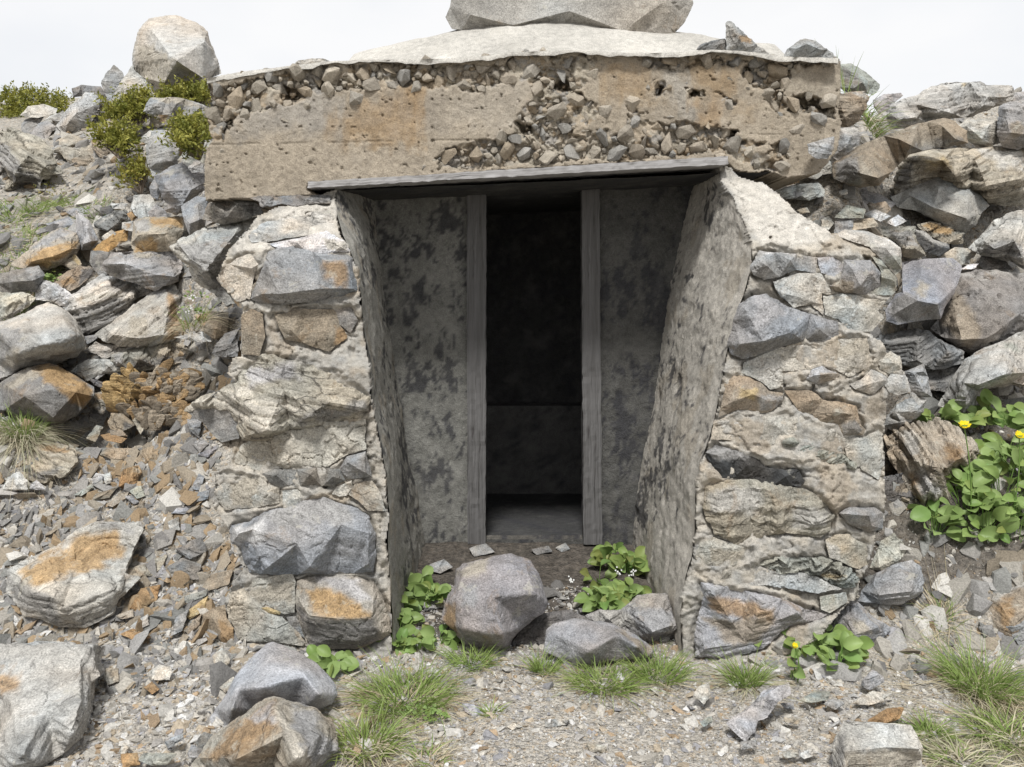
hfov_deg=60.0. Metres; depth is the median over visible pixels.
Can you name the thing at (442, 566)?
stone
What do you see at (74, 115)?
stone slab
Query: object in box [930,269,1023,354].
boulder
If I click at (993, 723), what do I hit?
grass tuft
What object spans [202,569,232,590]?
stone
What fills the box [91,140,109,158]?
rock
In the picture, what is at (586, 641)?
boulder
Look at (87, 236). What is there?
rock
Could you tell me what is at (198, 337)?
stone
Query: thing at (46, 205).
grass tuft
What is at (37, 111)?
rock
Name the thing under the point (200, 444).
stone
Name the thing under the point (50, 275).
leafy plant
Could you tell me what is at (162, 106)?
stone slab
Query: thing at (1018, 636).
rock
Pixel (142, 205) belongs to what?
rock
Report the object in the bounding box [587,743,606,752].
stone
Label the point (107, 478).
stone
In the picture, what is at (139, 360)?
stone slab
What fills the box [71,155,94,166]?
rock
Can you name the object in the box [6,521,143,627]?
stone slab
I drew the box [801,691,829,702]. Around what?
stone
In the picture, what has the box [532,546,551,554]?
stone
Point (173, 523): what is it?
stone
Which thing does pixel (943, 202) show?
boulder
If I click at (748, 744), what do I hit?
stone
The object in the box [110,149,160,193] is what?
shrub
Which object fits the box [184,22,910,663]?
stone shelter
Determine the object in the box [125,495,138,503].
stone
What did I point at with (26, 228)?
grass tuft
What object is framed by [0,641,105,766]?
stone slab
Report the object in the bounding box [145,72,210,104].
shrub
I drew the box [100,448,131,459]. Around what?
stone
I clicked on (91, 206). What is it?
grass tuft
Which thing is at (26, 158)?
boulder
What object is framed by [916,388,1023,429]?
leafy plant
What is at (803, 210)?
stone
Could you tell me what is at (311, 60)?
stone
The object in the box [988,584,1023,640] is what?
rock
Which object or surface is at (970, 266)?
stone
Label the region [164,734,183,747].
stone
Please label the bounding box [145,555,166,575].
stone
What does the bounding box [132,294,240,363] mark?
grass tuft
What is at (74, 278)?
rock
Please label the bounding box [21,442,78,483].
rock
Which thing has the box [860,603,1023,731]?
grass tuft
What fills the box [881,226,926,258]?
rock
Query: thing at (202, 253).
boulder
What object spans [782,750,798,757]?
stone
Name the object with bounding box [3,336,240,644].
shale scree
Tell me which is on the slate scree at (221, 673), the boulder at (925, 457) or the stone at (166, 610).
the stone at (166, 610)
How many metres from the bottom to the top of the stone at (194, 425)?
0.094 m
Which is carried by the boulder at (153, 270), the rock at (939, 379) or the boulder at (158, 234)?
the boulder at (158, 234)
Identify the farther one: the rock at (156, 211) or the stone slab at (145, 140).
the stone slab at (145, 140)
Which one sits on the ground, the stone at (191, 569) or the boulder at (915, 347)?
the boulder at (915, 347)
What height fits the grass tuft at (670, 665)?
0.120 m
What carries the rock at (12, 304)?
on the boulder at (47, 332)
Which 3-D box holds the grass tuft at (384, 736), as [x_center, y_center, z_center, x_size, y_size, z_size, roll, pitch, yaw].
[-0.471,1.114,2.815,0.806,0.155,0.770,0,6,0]
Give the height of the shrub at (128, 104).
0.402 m
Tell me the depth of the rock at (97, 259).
5.36 m
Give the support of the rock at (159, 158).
on the rubble at (1004, 569)
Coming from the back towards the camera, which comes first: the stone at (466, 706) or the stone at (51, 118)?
the stone at (51, 118)
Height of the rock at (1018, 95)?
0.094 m
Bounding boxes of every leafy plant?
[43,271,61,282]
[177,290,208,313]
[306,644,358,677]
[376,603,459,655]
[397,703,449,722]
[401,565,450,611]
[568,541,649,588]
[574,577,651,611]
[754,624,873,681]
[907,420,1023,543]
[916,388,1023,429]
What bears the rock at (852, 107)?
on the rubble at (1004, 569)
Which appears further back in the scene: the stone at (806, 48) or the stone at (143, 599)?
the stone at (806, 48)
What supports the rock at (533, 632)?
on the ground
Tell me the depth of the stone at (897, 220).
4.88 m
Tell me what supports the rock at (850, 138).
on the boulder at (869, 163)
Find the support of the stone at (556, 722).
on the ground
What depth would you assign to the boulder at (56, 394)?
4.61 m
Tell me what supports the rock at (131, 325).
on the stone slab at (139, 360)
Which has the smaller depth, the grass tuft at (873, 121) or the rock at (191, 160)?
the grass tuft at (873, 121)
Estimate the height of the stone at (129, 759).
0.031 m
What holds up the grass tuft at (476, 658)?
on the ground
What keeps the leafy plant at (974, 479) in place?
on the ground
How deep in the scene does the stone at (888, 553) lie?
3.90 m
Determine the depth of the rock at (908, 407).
4.26 m
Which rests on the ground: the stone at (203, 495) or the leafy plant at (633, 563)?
the leafy plant at (633, 563)
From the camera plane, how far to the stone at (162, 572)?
3.91 m
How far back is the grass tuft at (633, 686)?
3.29 m
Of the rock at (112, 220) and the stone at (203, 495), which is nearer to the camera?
the stone at (203, 495)
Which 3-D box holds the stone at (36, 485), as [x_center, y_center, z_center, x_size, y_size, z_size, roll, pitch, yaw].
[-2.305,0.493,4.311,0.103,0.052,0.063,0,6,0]
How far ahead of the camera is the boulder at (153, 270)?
5.08 m
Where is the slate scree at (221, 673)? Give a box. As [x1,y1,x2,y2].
[0,262,365,696]
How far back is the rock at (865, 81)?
5.20 m
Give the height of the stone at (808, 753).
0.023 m
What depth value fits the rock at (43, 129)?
7.20 m
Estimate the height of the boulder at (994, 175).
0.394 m
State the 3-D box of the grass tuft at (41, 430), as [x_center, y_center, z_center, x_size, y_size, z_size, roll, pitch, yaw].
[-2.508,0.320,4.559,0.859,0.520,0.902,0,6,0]
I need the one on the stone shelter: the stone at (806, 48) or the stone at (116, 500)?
the stone at (806, 48)
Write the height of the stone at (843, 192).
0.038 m
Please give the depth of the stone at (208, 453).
4.41 m
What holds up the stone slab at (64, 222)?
on the rubble at (1004, 569)
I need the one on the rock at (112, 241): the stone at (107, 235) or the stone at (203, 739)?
the stone at (107, 235)
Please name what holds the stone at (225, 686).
on the ground
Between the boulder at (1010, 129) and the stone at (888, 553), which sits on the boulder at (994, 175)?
the boulder at (1010, 129)
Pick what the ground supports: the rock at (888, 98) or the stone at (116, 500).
the rock at (888, 98)
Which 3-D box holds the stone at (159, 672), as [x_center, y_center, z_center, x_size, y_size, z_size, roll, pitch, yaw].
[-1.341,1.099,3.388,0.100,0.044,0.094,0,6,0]
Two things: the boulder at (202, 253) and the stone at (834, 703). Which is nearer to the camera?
the stone at (834, 703)
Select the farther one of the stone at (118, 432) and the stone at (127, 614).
the stone at (118, 432)
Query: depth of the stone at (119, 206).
5.80 m
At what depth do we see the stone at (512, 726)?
2.94 m
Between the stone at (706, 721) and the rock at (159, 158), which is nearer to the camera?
the stone at (706, 721)
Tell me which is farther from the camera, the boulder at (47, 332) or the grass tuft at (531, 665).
the boulder at (47, 332)
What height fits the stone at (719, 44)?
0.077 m
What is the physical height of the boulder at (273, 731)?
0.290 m
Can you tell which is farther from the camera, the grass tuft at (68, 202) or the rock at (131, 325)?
the grass tuft at (68, 202)
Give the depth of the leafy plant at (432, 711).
3.06 m
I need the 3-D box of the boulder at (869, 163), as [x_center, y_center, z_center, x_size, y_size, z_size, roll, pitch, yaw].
[2.127,-1.278,4.911,0.863,0.418,0.462,-3,7,-24]
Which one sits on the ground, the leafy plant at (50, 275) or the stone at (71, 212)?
the stone at (71, 212)
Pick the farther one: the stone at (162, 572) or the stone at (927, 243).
the stone at (927, 243)
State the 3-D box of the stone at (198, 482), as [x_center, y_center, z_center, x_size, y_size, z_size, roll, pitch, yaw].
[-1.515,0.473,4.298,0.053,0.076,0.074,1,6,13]
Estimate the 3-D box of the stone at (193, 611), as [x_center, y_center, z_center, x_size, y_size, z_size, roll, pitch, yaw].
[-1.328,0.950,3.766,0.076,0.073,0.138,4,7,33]
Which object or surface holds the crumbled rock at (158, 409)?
on the ground
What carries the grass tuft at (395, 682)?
on the ground
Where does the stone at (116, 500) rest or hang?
on the rubble at (1004, 569)
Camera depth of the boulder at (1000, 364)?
4.39 m
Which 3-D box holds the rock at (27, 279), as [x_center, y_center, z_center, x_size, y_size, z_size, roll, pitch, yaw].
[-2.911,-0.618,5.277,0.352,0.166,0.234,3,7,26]
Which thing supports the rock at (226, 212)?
on the boulder at (202, 253)
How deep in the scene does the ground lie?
3.73 m
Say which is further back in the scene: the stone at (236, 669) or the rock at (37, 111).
the rock at (37, 111)
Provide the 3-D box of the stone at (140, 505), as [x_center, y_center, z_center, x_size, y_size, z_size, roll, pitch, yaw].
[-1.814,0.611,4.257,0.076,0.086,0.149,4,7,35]
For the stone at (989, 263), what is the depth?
4.93 m
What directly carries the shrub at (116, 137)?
on the ground
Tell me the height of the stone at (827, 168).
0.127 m
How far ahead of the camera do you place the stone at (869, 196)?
4.97 m
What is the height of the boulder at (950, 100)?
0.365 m
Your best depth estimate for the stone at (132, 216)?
5.59 m
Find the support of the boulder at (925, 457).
on the ground
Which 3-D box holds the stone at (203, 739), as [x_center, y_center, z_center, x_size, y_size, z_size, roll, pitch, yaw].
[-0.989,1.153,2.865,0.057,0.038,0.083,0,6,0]
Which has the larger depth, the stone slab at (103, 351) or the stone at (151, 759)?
the stone slab at (103, 351)
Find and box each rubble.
[0,87,1023,681]
[410,580,613,647]
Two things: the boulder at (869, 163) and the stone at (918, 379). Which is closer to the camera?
the stone at (918, 379)
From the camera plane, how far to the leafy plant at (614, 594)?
3.99 m
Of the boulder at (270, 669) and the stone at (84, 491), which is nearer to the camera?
the boulder at (270, 669)
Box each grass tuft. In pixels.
[0,194,71,232]
[0,212,90,311]
[0,394,104,516]
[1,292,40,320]
[2,216,71,311]
[11,193,75,226]
[42,185,93,212]
[65,194,113,227]
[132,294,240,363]
[320,641,496,743]
[322,690,469,766]
[375,726,469,766]
[427,637,517,677]
[467,696,513,722]
[504,644,569,690]
[519,652,677,721]
[606,637,724,697]
[680,644,815,712]
[814,38,861,92]
[837,719,1023,766]
[841,85,912,152]
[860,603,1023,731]
[878,674,1023,766]
[891,703,975,750]
[895,547,1003,658]
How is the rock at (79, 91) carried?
on the rubble at (1004, 569)
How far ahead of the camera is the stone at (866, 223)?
4.67 m
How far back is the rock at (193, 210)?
4.43 m
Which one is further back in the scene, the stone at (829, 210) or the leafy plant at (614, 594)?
the stone at (829, 210)
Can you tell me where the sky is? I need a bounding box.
[0,0,1023,116]
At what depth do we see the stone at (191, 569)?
3.92 m
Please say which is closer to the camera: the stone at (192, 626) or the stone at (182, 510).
the stone at (192, 626)
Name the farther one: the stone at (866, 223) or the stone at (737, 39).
the stone at (866, 223)
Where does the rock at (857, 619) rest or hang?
on the ground
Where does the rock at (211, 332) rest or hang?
on the rock at (226, 344)
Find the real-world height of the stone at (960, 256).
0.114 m
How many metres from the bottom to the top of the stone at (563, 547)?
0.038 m
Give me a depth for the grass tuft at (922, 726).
2.99 m
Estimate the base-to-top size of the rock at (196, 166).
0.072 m
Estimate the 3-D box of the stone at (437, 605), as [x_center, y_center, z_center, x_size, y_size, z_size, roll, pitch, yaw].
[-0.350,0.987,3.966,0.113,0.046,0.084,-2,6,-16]
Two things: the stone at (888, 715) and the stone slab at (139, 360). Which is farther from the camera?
the stone slab at (139, 360)
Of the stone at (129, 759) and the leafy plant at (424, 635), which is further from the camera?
the leafy plant at (424, 635)
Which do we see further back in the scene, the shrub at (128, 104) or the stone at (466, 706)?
the shrub at (128, 104)
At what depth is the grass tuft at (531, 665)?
3.41 m
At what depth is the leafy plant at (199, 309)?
4.48 m
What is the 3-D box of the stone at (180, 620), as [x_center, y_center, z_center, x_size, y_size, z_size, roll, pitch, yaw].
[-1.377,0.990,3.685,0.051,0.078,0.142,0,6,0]
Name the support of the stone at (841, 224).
on the stone shelter
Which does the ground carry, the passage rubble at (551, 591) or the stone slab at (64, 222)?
the passage rubble at (551, 591)
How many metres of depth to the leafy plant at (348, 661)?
3.41 m
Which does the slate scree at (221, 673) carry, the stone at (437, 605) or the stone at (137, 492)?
the stone at (137, 492)
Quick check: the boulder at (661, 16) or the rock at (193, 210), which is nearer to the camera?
the rock at (193, 210)
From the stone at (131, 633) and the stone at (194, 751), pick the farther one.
the stone at (131, 633)
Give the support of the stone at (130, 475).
on the rubble at (1004, 569)
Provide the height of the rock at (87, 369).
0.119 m
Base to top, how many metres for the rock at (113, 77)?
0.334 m
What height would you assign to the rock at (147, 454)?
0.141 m
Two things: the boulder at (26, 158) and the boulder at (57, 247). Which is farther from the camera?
the boulder at (26, 158)
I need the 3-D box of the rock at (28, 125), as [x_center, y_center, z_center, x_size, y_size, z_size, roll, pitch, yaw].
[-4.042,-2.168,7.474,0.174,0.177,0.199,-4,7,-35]
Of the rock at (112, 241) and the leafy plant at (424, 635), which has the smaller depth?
the leafy plant at (424, 635)
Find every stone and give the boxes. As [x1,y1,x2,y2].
[3,472,27,489]
[25,480,45,490]
[44,113,61,121]
[63,253,81,269]
[66,208,88,217]
[74,484,93,495]
[85,335,97,343]
[87,425,102,441]
[90,379,102,386]
[91,473,103,483]
[92,486,117,499]
[93,392,105,406]
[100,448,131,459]
[101,230,116,239]
[101,433,126,442]
[103,472,111,484]
[103,668,118,684]
[107,413,134,430]
[107,491,128,506]
[110,430,127,436]
[111,203,128,208]
[117,609,133,618]
[119,465,141,488]
[119,742,129,753]
[120,500,144,520]
[120,628,150,638]
[121,753,139,766]
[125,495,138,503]
[127,211,136,220]
[127,564,146,576]
[130,486,144,498]
[130,585,160,609]
[130,614,148,628]
[133,418,143,433]
[139,753,176,765]
[144,682,158,693]
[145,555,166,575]
[147,665,171,680]
[149,177,159,199]
[154,565,169,577]
[159,606,173,612]
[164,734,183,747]
[167,558,200,580]
[168,517,179,529]
[170,609,188,635]
[171,506,193,513]
[174,332,211,341]
[175,589,207,602]
[176,537,207,558]
[184,614,201,633]
[187,419,201,438]
[187,596,207,618]
[187,744,201,757]
[192,474,203,489]
[193,437,208,452]
[195,490,209,501]
[196,732,212,748]
[197,445,216,456]
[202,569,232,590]
[212,648,229,665]
[219,676,233,692]
[231,666,242,672]
[298,58,328,63]
[422,598,445,610]
[430,559,451,572]
[462,703,482,716]
[469,543,493,556]
[508,723,522,729]
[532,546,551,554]
[545,719,568,726]
[556,543,569,551]
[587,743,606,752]
[693,683,710,703]
[696,39,725,49]
[700,716,712,726]
[725,21,768,53]
[739,739,756,749]
[777,182,824,200]
[780,702,794,709]
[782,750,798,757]
[783,717,800,723]
[784,39,836,57]
[797,207,809,213]
[799,748,818,758]
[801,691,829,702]
[808,161,832,178]
[820,215,833,229]
[821,205,839,215]
[824,698,844,709]
[834,206,854,217]
[834,219,853,232]
[839,189,847,194]
[847,205,865,217]
[852,217,877,229]
[853,691,891,704]
[860,189,895,207]
[861,670,883,689]
[864,209,890,221]
[867,707,903,722]
[869,533,905,570]
[870,201,890,213]
[886,215,905,226]
[905,364,931,397]
[915,230,949,255]
[940,247,975,264]
[962,264,977,269]
[979,256,1012,270]
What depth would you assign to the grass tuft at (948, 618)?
3.71 m
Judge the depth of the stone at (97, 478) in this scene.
4.42 m
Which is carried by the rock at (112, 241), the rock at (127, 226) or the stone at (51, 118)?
the rock at (127, 226)
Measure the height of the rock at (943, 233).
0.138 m
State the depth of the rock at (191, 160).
5.88 m
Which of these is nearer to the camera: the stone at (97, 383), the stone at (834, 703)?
the stone at (834, 703)
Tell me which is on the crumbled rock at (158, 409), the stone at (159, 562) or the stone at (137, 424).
the stone at (137, 424)
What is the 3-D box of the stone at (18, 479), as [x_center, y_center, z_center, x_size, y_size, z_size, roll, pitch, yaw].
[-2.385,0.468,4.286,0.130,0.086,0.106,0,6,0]
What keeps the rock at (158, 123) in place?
on the rubble at (1004, 569)
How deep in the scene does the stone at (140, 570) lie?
3.93 m
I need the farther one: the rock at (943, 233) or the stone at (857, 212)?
the rock at (943, 233)
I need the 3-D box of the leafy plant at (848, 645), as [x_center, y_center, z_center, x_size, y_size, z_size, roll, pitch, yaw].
[1.174,1.040,3.521,0.436,0.201,0.366,-3,7,-23]
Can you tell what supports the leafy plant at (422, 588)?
on the ground
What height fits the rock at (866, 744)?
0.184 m
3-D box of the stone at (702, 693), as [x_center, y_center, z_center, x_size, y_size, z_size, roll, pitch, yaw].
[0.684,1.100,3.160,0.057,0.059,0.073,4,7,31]
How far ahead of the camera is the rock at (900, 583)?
3.74 m
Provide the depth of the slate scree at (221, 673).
4.11 m
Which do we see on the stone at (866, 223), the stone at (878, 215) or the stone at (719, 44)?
the stone at (878, 215)
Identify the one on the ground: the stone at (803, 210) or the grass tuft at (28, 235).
the grass tuft at (28, 235)
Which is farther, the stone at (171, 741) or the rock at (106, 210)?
the rock at (106, 210)
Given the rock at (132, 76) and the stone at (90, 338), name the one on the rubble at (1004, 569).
the rock at (132, 76)
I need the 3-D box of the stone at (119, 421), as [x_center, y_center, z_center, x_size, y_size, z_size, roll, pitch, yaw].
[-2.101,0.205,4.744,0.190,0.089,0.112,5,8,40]
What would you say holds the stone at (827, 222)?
on the stone shelter
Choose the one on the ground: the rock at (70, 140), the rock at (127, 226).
the rock at (70, 140)
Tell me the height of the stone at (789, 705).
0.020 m
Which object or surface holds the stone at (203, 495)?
on the rubble at (1004, 569)
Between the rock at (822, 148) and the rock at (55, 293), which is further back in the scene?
the rock at (55, 293)
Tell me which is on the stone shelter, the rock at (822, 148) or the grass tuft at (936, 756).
the rock at (822, 148)
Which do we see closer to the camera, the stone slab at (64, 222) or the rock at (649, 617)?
the rock at (649, 617)
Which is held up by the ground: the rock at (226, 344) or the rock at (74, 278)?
the rock at (226, 344)
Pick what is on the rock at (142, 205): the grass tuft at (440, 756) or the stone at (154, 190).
the stone at (154, 190)
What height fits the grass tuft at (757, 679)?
0.137 m
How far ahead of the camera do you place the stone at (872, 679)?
3.27 m
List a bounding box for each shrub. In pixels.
[0,80,74,118]
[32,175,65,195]
[83,113,148,158]
[88,81,159,127]
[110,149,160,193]
[142,104,211,160]
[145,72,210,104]
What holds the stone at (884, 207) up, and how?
on the rubble at (1004, 569)
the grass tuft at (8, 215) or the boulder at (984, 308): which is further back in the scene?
the grass tuft at (8, 215)
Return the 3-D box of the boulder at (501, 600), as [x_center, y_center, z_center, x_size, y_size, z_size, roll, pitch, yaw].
[-0.074,0.929,3.728,0.450,0.418,0.542,0,6,0]
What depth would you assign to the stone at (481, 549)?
4.57 m
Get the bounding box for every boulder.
[0,127,62,195]
[0,302,85,378]
[0,363,93,426]
[11,227,79,269]
[62,273,151,333]
[102,251,182,290]
[130,216,184,252]
[132,15,220,92]
[154,163,204,215]
[169,217,256,304]
[191,696,348,766]
[210,642,337,725]
[441,553,547,650]
[446,0,692,33]
[544,618,655,667]
[832,118,967,187]
[876,328,963,369]
[882,81,1014,128]
[883,417,979,505]
[885,258,961,324]
[891,177,988,231]
[893,146,1023,205]
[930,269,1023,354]
[938,330,1023,412]
[968,210,1023,268]
[996,98,1023,149]
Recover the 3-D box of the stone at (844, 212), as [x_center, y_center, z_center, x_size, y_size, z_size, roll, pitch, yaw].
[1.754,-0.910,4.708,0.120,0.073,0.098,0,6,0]
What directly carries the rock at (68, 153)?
on the ground
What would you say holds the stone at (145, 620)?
on the rubble at (1004, 569)
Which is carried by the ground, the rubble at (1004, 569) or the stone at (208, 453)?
the rubble at (1004, 569)
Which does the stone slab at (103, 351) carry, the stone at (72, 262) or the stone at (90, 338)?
the stone at (90, 338)
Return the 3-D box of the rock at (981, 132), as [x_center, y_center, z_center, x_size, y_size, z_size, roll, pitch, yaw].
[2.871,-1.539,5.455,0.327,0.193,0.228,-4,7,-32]
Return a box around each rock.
[0,266,44,292]
[0,292,35,319]
[20,104,56,117]
[21,117,43,132]
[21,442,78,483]
[31,120,55,138]
[35,280,71,306]
[53,265,94,290]
[54,145,93,163]
[56,134,84,146]
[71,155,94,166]
[71,359,120,380]
[72,85,108,104]
[75,209,97,249]
[89,250,109,274]
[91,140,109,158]
[92,229,127,251]
[94,210,127,230]
[95,283,182,347]
[100,205,114,214]
[101,65,123,100]
[101,358,204,430]
[112,65,157,100]
[122,221,132,231]
[130,194,155,218]
[134,446,158,463]
[145,130,178,175]
[148,204,167,216]
[149,114,172,127]
[178,140,210,163]
[188,160,204,172]
[194,311,228,339]
[202,200,262,224]
[212,329,238,356]
[511,609,584,645]
[585,593,676,641]
[726,684,790,740]
[807,136,833,158]
[830,602,890,641]
[832,721,922,766]
[833,127,861,159]
[838,91,868,126]
[841,63,879,94]
[858,560,923,604]
[873,93,902,112]
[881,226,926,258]
[883,472,914,501]
[884,392,926,429]
[917,221,965,244]
[926,364,960,391]
[959,118,999,146]
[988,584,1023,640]
[1006,620,1023,647]
[1013,91,1023,100]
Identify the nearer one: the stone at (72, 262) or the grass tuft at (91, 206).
the stone at (72, 262)
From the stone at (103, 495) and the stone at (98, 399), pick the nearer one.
the stone at (103, 495)
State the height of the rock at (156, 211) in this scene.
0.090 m
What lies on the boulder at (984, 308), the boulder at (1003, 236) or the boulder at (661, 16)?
the boulder at (1003, 236)
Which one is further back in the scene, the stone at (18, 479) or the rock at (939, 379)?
the rock at (939, 379)
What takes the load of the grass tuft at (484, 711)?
on the ground
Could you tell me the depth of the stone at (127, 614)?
3.72 m
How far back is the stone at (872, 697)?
3.15 m
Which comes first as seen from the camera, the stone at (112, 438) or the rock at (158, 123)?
the stone at (112, 438)
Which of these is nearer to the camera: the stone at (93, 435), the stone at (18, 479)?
the stone at (18, 479)
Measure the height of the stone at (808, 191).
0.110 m
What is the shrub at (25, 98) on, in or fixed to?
on the ground
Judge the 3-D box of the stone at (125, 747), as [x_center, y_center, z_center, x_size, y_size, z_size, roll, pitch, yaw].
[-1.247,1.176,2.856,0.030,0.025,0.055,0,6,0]
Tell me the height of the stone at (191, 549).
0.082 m
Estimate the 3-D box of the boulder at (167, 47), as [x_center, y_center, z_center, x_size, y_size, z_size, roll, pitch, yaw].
[-2.663,-2.686,7.182,0.632,0.762,1.407,-5,8,-37]
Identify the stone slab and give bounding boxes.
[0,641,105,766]
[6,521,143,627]
[46,216,73,228]
[54,92,100,134]
[84,341,132,358]
[110,340,193,371]
[140,127,173,144]
[143,97,208,115]
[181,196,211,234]
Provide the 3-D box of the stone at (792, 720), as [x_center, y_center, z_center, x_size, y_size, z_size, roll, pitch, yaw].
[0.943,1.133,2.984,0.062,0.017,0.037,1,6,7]
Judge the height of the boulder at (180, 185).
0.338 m
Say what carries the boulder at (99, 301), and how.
on the ground
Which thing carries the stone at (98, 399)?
on the crumbled rock at (158, 409)
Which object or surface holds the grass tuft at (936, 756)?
on the ground
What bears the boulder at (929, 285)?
on the boulder at (915, 347)
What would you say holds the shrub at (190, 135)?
on the ground
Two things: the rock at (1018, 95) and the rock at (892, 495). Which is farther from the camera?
the rock at (1018, 95)
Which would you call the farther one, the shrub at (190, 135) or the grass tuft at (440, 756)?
the shrub at (190, 135)
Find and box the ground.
[0,93,1023,766]
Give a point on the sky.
(910, 47)

